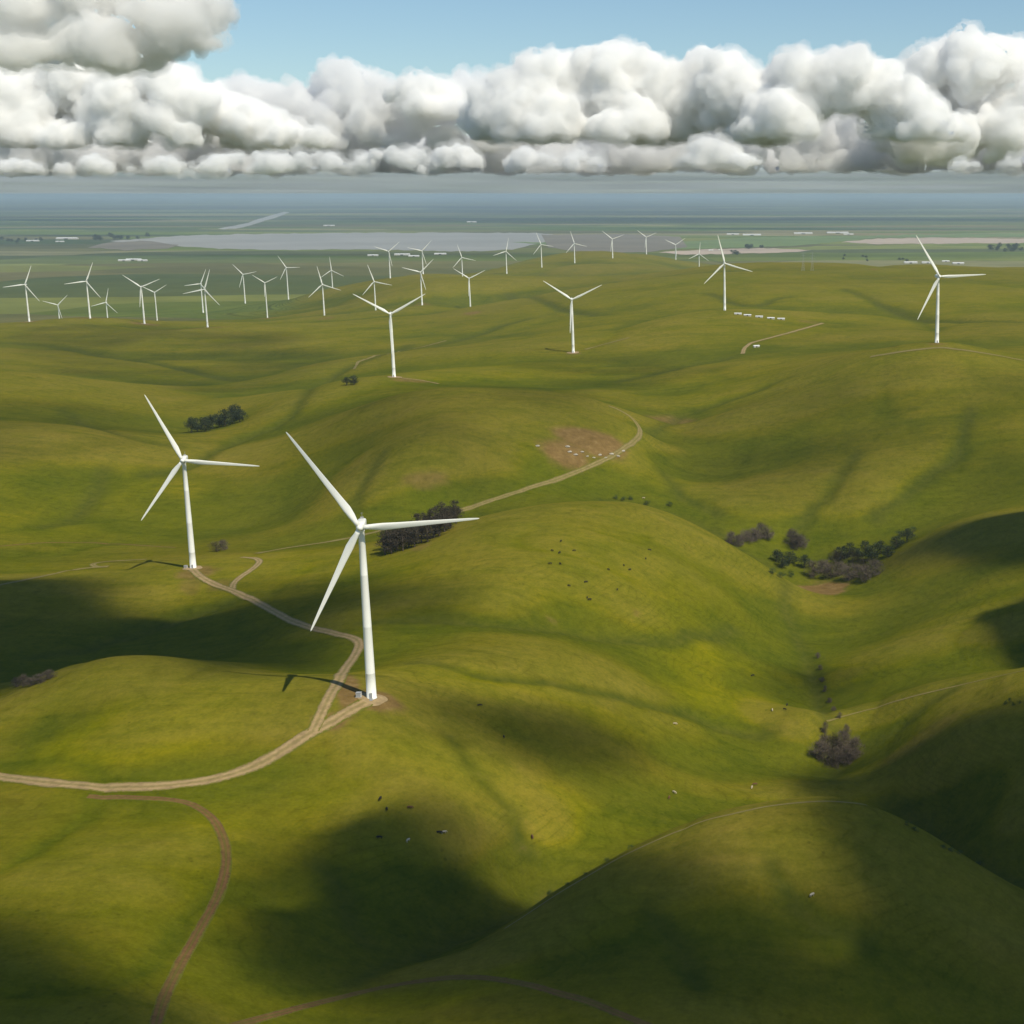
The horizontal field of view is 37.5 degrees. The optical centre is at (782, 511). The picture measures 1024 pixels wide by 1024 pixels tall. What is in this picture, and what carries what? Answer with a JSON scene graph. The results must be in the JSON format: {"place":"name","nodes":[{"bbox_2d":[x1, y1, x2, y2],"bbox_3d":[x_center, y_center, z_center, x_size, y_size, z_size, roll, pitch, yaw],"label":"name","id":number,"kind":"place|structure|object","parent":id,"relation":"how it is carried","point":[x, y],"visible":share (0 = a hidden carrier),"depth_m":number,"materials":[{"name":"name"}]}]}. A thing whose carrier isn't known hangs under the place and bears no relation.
{"place":"outdoors","nodes":[
{"label":"outdoors","id":0,"kind":"place"},
{"bbox_2d":[0,565,108,585],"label":"path","id":1,"kind":"structure","parent":0,"point":[46,575],"depth_m":1025.57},
{"bbox_2d":[2,542,175,547],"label":"path","id":2,"kind":"structure","parent":0,"point":[81,542],"depth_m":1178.80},
{"bbox_2d":[89,559,144,567],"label":"path","id":3,"kind":"structure","parent":0,"point":[93,565],"depth_m":1086.37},
{"bbox_2d":[88,241,176,249],"bbox_3d":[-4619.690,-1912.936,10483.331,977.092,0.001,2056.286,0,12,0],"label":"mud flat","id":4,"kind":"structure","parent":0,"point":[132,245],"depth_m":10395.50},
{"bbox_2d":[86,794,231,1023],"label":"path","id":5,"kind":"structure","parent":0,"point":[168,987],"depth_m":511.89,"materials":[{"name":"soil"}]},
{"bbox_2d":[0,699,372,792],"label":"road","id":6,"kind":"structure","parent":0,"point":[297,741],"depth_m":599.25,"materials":[{"name":"gravel"}]},
{"bbox_2d":[229,557,262,588],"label":"path","id":7,"kind":"structure","parent":0,"point":[256,565],"depth_m":1018.04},
{"bbox_2d":[219,212,288,228],"bbox_3d":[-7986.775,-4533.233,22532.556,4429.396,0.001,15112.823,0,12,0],"label":"river","id":8,"kind":"structure","parent":0,"point":[257,221],"depth_m":19433.53,"materials":[{"name":"liquid"}]},
{"bbox_2d":[188,569,363,730],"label":"road","id":9,"kind":"structure","parent":0,"point":[327,700],"depth_m":828.64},
{"bbox_2d":[114,232,552,251],"bbox_3d":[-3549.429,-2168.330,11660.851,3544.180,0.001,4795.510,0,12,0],"label":"lake","id":10,"kind":"structure","parent":0,"point":[450,242],"depth_m":11289.75,"materials":[{"name":"liquid"}]},
{"bbox_2d":[353,340,445,368],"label":"path","id":11,"kind":"structure","parent":0,"point":[357,363],"depth_m":2379.42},
{"bbox_2d":[227,975,652,1023],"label":"path","id":12,"kind":"structure","parent":0,"point":[603,1007],"depth_m":467.43,"materials":[{"name":"soil"}]},
{"bbox_2d":[258,405,642,552],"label":"path","id":13,"kind":"structure","parent":0,"point":[635,439],"depth_m":1306.65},
{"bbox_2d":[0,198,1023,1023],"bbox_3d":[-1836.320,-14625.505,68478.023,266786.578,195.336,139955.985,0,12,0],"label":"ground","id":14,"kind":"structure","parent":0,"point":[828,436],"depth_m":946.14,"materials":[{"name":"green plant"}]},
{"bbox_2d":[13,673,29,686],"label":"bare shrub","id":15,"kind":"object","parent":14,"relation":"on","point":[23,678],"visible":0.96,"depth_m":703.22,"materials":[{"name":"grey plant"}]},
{"bbox_2d":[30,673,48,683],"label":"bare shrub","id":16,"kind":"object","parent":14,"relation":"on","point":[36,678],"visible":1,"depth_m":697.08,"materials":[{"name":"grey plant"}]},
{"bbox_2d":[38,669,57,678],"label":"bare shrub","id":17,"kind":"object","parent":14,"relation":"on","point":[47,673],"visible":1,"depth_m":699.78,"materials":[{"name":"grey plant"}]},
{"bbox_2d":[67,262,100,317],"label":"wind turbine","id":18,"kind":"object","parent":14,"relation":"on","point":[86,281],"visible":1,"depth_m":3367.27,"materials":[{"name":"paint"}]},
{"bbox_2d":[183,417,198,432],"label":"oak tree","id":19,"kind":"object","parent":14,"relation":"on","point":[189,422],"visible":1,"depth_m":1646.80,"materials":[{"name":"green plant"}]},
{"bbox_2d":[183,566,202,569],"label":"gravel pad","id":20,"kind":"object","parent":14,"relation":"on","point":[197,567],"visible":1,"depth_m":1034.78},
{"bbox_2d":[141,395,256,567],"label":"wind turbine","id":21,"kind":"object","parent":20,"relation":"on","point":[184,459],"visible":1,"depth_m":1021.20,"materials":[{"name":"paint"}]},
{"bbox_2d":[197,417,213,431],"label":"oak tree","id":22,"kind":"object","parent":14,"relation":"on","point":[207,423],"visible":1,"depth_m":1658.50,"materials":[{"name":"green plant"}]},
{"bbox_2d":[205,414,221,428],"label":"oak tree","id":23,"kind":"object","parent":14,"relation":"on","point":[212,418],"visible":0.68,"depth_m":1678.10,"materials":[{"name":"green plant"}]},
{"bbox_2d":[207,541,224,551],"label":"bare shrub","id":24,"kind":"object","parent":14,"relation":"on","point":[216,546],"visible":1,"depth_m":1126.24,"materials":[{"name":"grey plant"}]},
{"bbox_2d":[216,409,232,425],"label":"oak tree","id":25,"kind":"object","parent":14,"relation":"on","point":[227,416],"visible":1,"depth_m":1682.87,"materials":[{"name":"green plant"}]},
{"bbox_2d":[227,405,237,423],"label":"oak tree","id":26,"kind":"object","parent":14,"relation":"on","point":[231,409],"visible":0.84,"depth_m":1699.21,"materials":[{"name":"green plant"}]},
{"bbox_2d":[231,408,246,421],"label":"oak tree","id":27,"kind":"object","parent":14,"relation":"on","point":[239,415],"visible":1,"depth_m":1689.20,"materials":[{"name":"green plant"}]},
{"bbox_2d":[279,258,297,299],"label":"wind turbine","id":28,"kind":"object","parent":14,"relation":"on","point":[286,276],"visible":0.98,"depth_m":4968.14,"materials":[{"name":"paint"}]},
{"bbox_2d":[358,693,387,705],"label":"gravel pad","id":29,"kind":"object","parent":14,"relation":"on","point":[380,699],"visible":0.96,"depth_m":649.95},
{"bbox_2d":[286,432,478,700],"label":"wind turbine","id":30,"kind":"object","parent":29,"relation":"on","point":[361,527],"visible":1,"depth_m":634.44,"materials":[{"name":"paint"}]},
{"bbox_2d":[364,267,389,309],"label":"wind turbine","id":31,"kind":"object","parent":14,"relation":"on","point":[374,287],"visible":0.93,"depth_m":3823.34,"materials":[{"name":"paint"}]},
{"bbox_2d":[375,531,394,554],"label":"eucalyptus tree","id":32,"kind":"object","parent":14,"relation":"on","point":[383,538],"visible":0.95,"depth_m":1025.85,"materials":[{"name":"green plant"}]},
{"bbox_2d":[380,531,399,553],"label":"eucalyptus tree","id":33,"kind":"object","parent":14,"relation":"on","point":[397,544],"visible":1,"depth_m":1023.16,"materials":[{"name":"green plant"}]},
{"bbox_2d":[389,528,404,549],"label":"eucalyptus tree","id":34,"kind":"object","parent":14,"relation":"on","point":[396,531],"visible":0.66,"depth_m":1033.87,"materials":[{"name":"grey plant"}]},
{"bbox_2d":[395,528,410,550],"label":"eucalyptus tree","id":35,"kind":"object","parent":14,"relation":"on","point":[402,539],"visible":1,"depth_m":1025.33,"materials":[{"name":"grey plant"}]},
{"bbox_2d":[404,527,420,546],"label":"eucalyptus tree","id":36,"kind":"object","parent":14,"relation":"on","point":[414,538],"visible":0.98,"depth_m":1028.32,"materials":[{"name":"grey plant"}]},
{"bbox_2d":[402,263,429,304],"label":"wind turbine","id":37,"kind":"object","parent":14,"relation":"on","point":[420,282],"visible":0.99,"depth_m":3758.35,"materials":[{"name":"paint"}]},
{"bbox_2d":[417,511,428,537],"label":"eucalyptus tree","id":38,"kind":"object","parent":14,"relation":"on","point":[424,517],"visible":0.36,"depth_m":1058.34,"materials":[{"name":"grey plant"}]},
{"bbox_2d":[421,525,435,541],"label":"eucalyptus tree","id":39,"kind":"object","parent":14,"relation":"on","point":[427,533],"visible":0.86,"depth_m":1035.98,"materials":[{"name":"green plant"}]},
{"bbox_2d":[428,507,441,531],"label":"eucalyptus tree","id":40,"kind":"object","parent":14,"relation":"on","point":[434,509],"visible":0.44,"depth_m":1067.04,"materials":[{"name":"grey plant"}]},
{"bbox_2d":[431,512,449,535],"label":"eucalyptus tree","id":41,"kind":"object","parent":14,"relation":"on","point":[444,525],"visible":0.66,"depth_m":1047.70,"materials":[{"name":"green plant"}]},
{"bbox_2d":[437,507,453,531],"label":"eucalyptus tree","id":42,"kind":"object","parent":14,"relation":"on","point":[442,510],"visible":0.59,"depth_m":1061.89,"materials":[{"name":"green plant"}]},
{"bbox_2d":[450,504,463,523],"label":"eucalyptus tree","id":43,"kind":"object","parent":14,"relation":"on","point":[456,510],"visible":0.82,"depth_m":1084.99,"materials":[{"name":"green plant"}]},
{"bbox_2d":[704,237,751,309],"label":"wind turbine","id":44,"kind":"object","parent":14,"relation":"on","point":[721,266],"visible":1,"depth_m":2506.51,"materials":[{"name":"paint"}]},
{"bbox_2d":[724,530,736,544],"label":"bare tree","id":45,"kind":"object","parent":14,"relation":"on","point":[729,539],"visible":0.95,"depth_m":1250.73,"materials":[{"name":"grey plant"}]},
{"bbox_2d":[732,533,745,546],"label":"bare tree","id":46,"kind":"object","parent":14,"relation":"on","point":[739,540],"visible":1,"depth_m":1249.72,"materials":[{"name":"grey plant"}]},
{"bbox_2d":[740,528,754,543],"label":"bare tree","id":47,"kind":"object","parent":14,"relation":"on","point":[745,535],"visible":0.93,"depth_m":1261.27,"materials":[{"name":"grey plant"}]},
{"bbox_2d":[747,526,763,541],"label":"bare tree","id":48,"kind":"object","parent":14,"relation":"on","point":[755,530],"visible":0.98,"depth_m":1266.36,"materials":[{"name":"grey plant"}]},
{"bbox_2d":[756,522,769,537],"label":"bare tree","id":49,"kind":"object","parent":14,"relation":"on","point":[760,527],"visible":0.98,"depth_m":1274.34,"materials":[{"name":"grey plant"}]},
{"bbox_2d":[761,527,775,539],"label":"bare tree","id":50,"kind":"object","parent":14,"relation":"on","point":[769,535],"visible":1,"depth_m":1274.87,"materials":[{"name":"grey plant"}]},
{"bbox_2d":[776,554,788,567],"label":"oak tree","id":51,"kind":"object","parent":14,"relation":"on","point":[783,563],"visible":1,"depth_m":1225.15,"materials":[{"name":"green plant"}]},
{"bbox_2d":[782,551,798,562],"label":"oak tree","id":52,"kind":"object","parent":14,"relation":"on","point":[791,558],"visible":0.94,"depth_m":1240.21,"materials":[{"name":"green plant"}]},
{"bbox_2d":[783,528,798,543],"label":"bare tree","id":53,"kind":"object","parent":14,"relation":"on","point":[790,532],"visible":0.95,"depth_m":1275.92,"materials":[{"name":"grey plant"}]},
{"bbox_2d":[787,534,806,549],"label":"bare tree","id":54,"kind":"object","parent":14,"relation":"on","point":[797,542],"visible":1,"depth_m":1269.35,"materials":[{"name":"grey plant"}]},
{"bbox_2d":[789,533,810,547],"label":"bare tree","id":55,"kind":"object","parent":14,"relation":"on","point":[804,539],"visible":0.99,"depth_m":1274.60,"materials":[{"name":"grey plant"}]},
{"bbox_2d":[796,554,809,567],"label":"oak tree","id":56,"kind":"object","parent":14,"relation":"on","point":[804,560],"visible":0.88,"depth_m":1235.15,"materials":[{"name":"green plant"}]},
{"bbox_2d":[804,559,821,577],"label":"bare tree","id":57,"kind":"object","parent":14,"relation":"on","point":[812,566],"visible":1,"depth_m":1215.02,"materials":[{"name":"grey plant"}]},
{"bbox_2d":[808,737,830,761],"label":"bare tree","id":58,"kind":"object","parent":14,"relation":"on","point":[819,743],"visible":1,"depth_m":818.50,"materials":[{"name":"grey plant"}]},
{"bbox_2d":[815,559,828,574],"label":"bare tree","id":59,"kind":"object","parent":14,"relation":"on","point":[823,563],"visible":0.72,"depth_m":1225.24,"materials":[{"name":"grey plant"}]},
{"bbox_2d":[817,733,834,752],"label":"bare tree","id":60,"kind":"object","parent":14,"relation":"on","point":[824,736],"visible":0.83,"depth_m":825.94,"materials":[{"name":"grey plant"}]},
{"bbox_2d":[816,747,839,767],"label":"bare tree","id":61,"kind":"object","parent":14,"relation":"on","point":[829,756],"visible":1,"depth_m":817.65,"materials":[{"name":"grey plant"}]},
{"bbox_2d":[820,558,841,578],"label":"bare tree","id":62,"kind":"object","parent":14,"relation":"on","point":[827,572],"visible":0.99,"depth_m":1210.03,"materials":[{"name":"grey plant"}]},
{"bbox_2d":[826,731,843,752],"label":"bare tree","id":63,"kind":"object","parent":14,"relation":"on","point":[834,742],"visible":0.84,"depth_m":827.25,"materials":[{"name":"grey plant"}]},
{"bbox_2d":[825,549,846,563],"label":"bare tree","id":64,"kind":"object","parent":14,"relation":"on","point":[832,556],"visible":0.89,"depth_m":1237.37,"materials":[{"name":"grey plant"}]},
{"bbox_2d":[827,745,848,768],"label":"bare tree","id":65,"kind":"object","parent":14,"relation":"on","point":[839,754],"visible":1,"depth_m":817.55,"materials":[{"name":"grey plant"}]},
{"bbox_2d":[833,559,847,574],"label":"bare tree","id":66,"kind":"object","parent":14,"relation":"on","point":[837,568],"visible":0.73,"depth_m":1212.59,"materials":[{"name":"grey plant"}]},
{"bbox_2d":[835,546,849,558],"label":"oak tree","id":67,"kind":"object","parent":14,"relation":"on","point":[839,549],"visible":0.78,"depth_m":1247.35,"materials":[{"name":"green plant"}]},
{"bbox_2d":[833,728,852,750],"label":"bare tree","id":68,"kind":"object","parent":14,"relation":"on","point":[843,734],"visible":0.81,"depth_m":831.40,"materials":[{"name":"grey plant"}]},
{"bbox_2d":[837,744,860,765],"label":"bare tree","id":69,"kind":"object","parent":14,"relation":"on","point":[848,753],"visible":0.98,"depth_m":819.78,"materials":[{"name":"grey plant"}]},
{"bbox_2d":[839,562,858,580],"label":"bare tree","id":70,"kind":"object","parent":14,"relation":"on","point":[846,568],"visible":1,"depth_m":1193.14,"materials":[{"name":"grey plant"}]},
{"bbox_2d":[842,543,856,555],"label":"oak tree","id":71,"kind":"object","parent":14,"relation":"on","point":[846,549],"visible":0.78,"depth_m":1248.22,"materials":[{"name":"green plant"}]},
{"bbox_2d":[843,549,864,564],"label":"bare tree","id":72,"kind":"object","parent":14,"relation":"on","point":[854,557],"visible":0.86,"depth_m":1223.32,"materials":[{"name":"grey plant"}]},
{"bbox_2d":[843,732,865,758],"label":"bare tree","id":73,"kind":"object","parent":14,"relation":"on","point":[855,742],"visible":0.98,"depth_m":820.97,"materials":[{"name":"grey plant"}]},
{"bbox_2d":[849,564,864,577],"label":"bare tree","id":74,"kind":"object","parent":14,"relation":"on","point":[854,566],"visible":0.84,"depth_m":1192.80,"materials":[{"name":"grey plant"}]},
{"bbox_2d":[854,557,870,567],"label":"bare tree","id":75,"kind":"object","parent":14,"relation":"on","point":[864,562],"visible":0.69,"depth_m":1207.88,"materials":[{"name":"grey plant"}]},
{"bbox_2d":[860,540,868,552],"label":"oak tree","id":76,"kind":"object","parent":14,"relation":"on","point":[865,548],"visible":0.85,"depth_m":1242.15,"materials":[{"name":"green plant"}]},
{"bbox_2d":[855,564,874,581],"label":"bare tree","id":77,"kind":"object","parent":14,"relation":"on","point":[863,569],"visible":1,"depth_m":1174.59,"materials":[{"name":"grey plant"}]},
{"bbox_2d":[864,544,879,557],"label":"oak tree","id":78,"kind":"object","parent":14,"relation":"on","point":[873,554],"visible":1,"depth_m":1222.64,"materials":[{"name":"green plant"}]},
{"bbox_2d":[868,557,886,575],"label":"bare tree","id":79,"kind":"object","parent":14,"relation":"on","point":[874,562],"visible":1,"depth_m":1179.72,"materials":[{"name":"grey plant"}]},
{"bbox_2d":[871,540,886,551],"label":"oak tree","id":80,"kind":"object","parent":14,"relation":"on","point":[880,543],"visible":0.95,"depth_m":1230.17,"materials":[{"name":"green plant"}]},
{"bbox_2d":[881,545,895,556],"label":"oak tree","id":81,"kind":"object","parent":14,"relation":"on","point":[887,552],"visible":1,"depth_m":1210.42,"materials":[{"name":"green plant"}]},
{"bbox_2d":[889,536,904,546],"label":"oak tree","id":82,"kind":"object","parent":14,"relation":"on","point":[898,542],"visible":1,"depth_m":1225.25,"materials":[{"name":"green plant"}]},
{"bbox_2d":[897,528,917,540],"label":"oak tree","id":83,"kind":"object","parent":14,"relation":"on","point":[905,533],"visible":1,"depth_m":1231.99,"materials":[{"name":"green plant"}]},
{"bbox_2d":[916,236,985,342],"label":"wind turbine","id":84,"kind":"object","parent":14,"relation":"on","point":[938,276],"visible":1,"depth_m":1639.36,"materials":[{"name":"paint"}]},
{"bbox_2d":[0,0,1023,197],"label":"sky","id":85,"kind":"structure","parent":0,"point":[99,98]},
{"bbox_2d":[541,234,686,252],"bbox_3d":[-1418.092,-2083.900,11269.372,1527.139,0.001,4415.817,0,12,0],"label":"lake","id":86,"kind":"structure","parent":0,"point":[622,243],"depth_m":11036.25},
{"bbox_2d":[504,801,867,928],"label":"path","id":87,"kind":"structure","parent":0,"point":[676,832],"depth_m":558.63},
{"bbox_2d":[660,248,806,254],"bbox_3d":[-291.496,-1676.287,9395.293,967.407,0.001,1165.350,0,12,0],"label":"field","id":88,"kind":"structure","parent":0,"point":[741,250],"depth_m":9313.96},
{"bbox_2d":[517,233,1023,248],"bbox_3d":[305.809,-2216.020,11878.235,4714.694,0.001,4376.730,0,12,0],"label":"field","id":89,"kind":"structure","parent":0,"point":[756,242],"depth_m":11518.82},
{"bbox_2d":[740,323,823,353],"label":"path","id":90,"kind":"structure","parent":0,"point":[743,349],"depth_m":2236.12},
{"bbox_2d":[826,670,1023,721],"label":"path","id":91,"kind":"structure","parent":0,"point":[911,697],"depth_m":842.88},
{"bbox_2d":[846,237,1023,243],"bbox_3d":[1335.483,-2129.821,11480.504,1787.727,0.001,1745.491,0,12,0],"label":"field","id":92,"kind":"structure","parent":0,"point":[936,240],"depth_m":11509.19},
{"bbox_2d":[869,347,1023,360],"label":"path","id":93,"kind":"structure","parent":0,"point":[937,347],"depth_m":1620.98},
{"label":"gravel pad","id":94,"kind":"structure","parent":0,"visible":0},
{"bbox_2d":[123,275,158,323],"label":"wind turbine","id":95,"kind":"object","parent":94,"relation":"on","point":[141,295],"visible":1,"depth_m":3383.27,"materials":[{"name":"paint"}]},
{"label":"gravel pad","id":96,"kind":"structure","parent":0,"visible":0},
{"bbox_2d":[254,276,275,317],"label":"wind turbine","id":97,"kind":"object","parent":96,"relation":"on","point":[265,293],"visible":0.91,"depth_m":4152.80,"materials":[{"name":"paint"}]},
{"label":"gravel pad","id":98,"kind":"structure","parent":0,"visible":0},
{"bbox_2d":[309,268,338,315],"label":"wind turbine","id":99,"kind":"object","parent":98,"relation":"on","point":[322,292],"visible":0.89,"depth_m":3680.71,"materials":[{"name":"paint"}]},
{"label":"gravel pad","id":100,"kind":"structure","parent":0,"visible":0},
{"bbox_2d":[454,269,484,306],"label":"wind turbine","id":101,"kind":"object","parent":100,"relation":"on","point":[469,285],"visible":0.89,"depth_m":3835.29,"materials":[{"name":"paint"}]},
{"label":"gravel pad","id":102,"kind":"structure","parent":0,"visible":0},
{"bbox_2d":[544,281,600,352],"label":"wind turbine","id":103,"kind":"object","parent":102,"relation":"on","point":[571,320],"visible":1,"depth_m":2188.69,"materials":[{"name":"paint"}]},
{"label":"gravel pad","id":104,"kind":"structure","parent":0,"visible":0},
{"bbox_2d":[353,294,424,376],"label":"wind turbine","id":105,"kind":"object","parent":104,"relation":"on","point":[390,313],"visible":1,"depth_m":1824.70,"materials":[{"name":"paint"}]},
{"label":"gravel pad","id":106,"kind":"structure","parent":0,"visible":0},
{"bbox_2d":[6,267,36,321],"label":"wind turbine","id":107,"kind":"object","parent":106,"relation":"on","point":[25,284],"visible":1,"depth_m":3333.93,"materials":[{"name":"paint"}]},
{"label":"gravel pad","id":108,"kind":"structure","parent":0,"visible":0},
{"bbox_2d":[183,270,215,326],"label":"wind turbine","id":109,"kind":"object","parent":108,"relation":"on","point":[204,289],"visible":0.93,"depth_m":3271.68,"materials":[{"name":"paint"}]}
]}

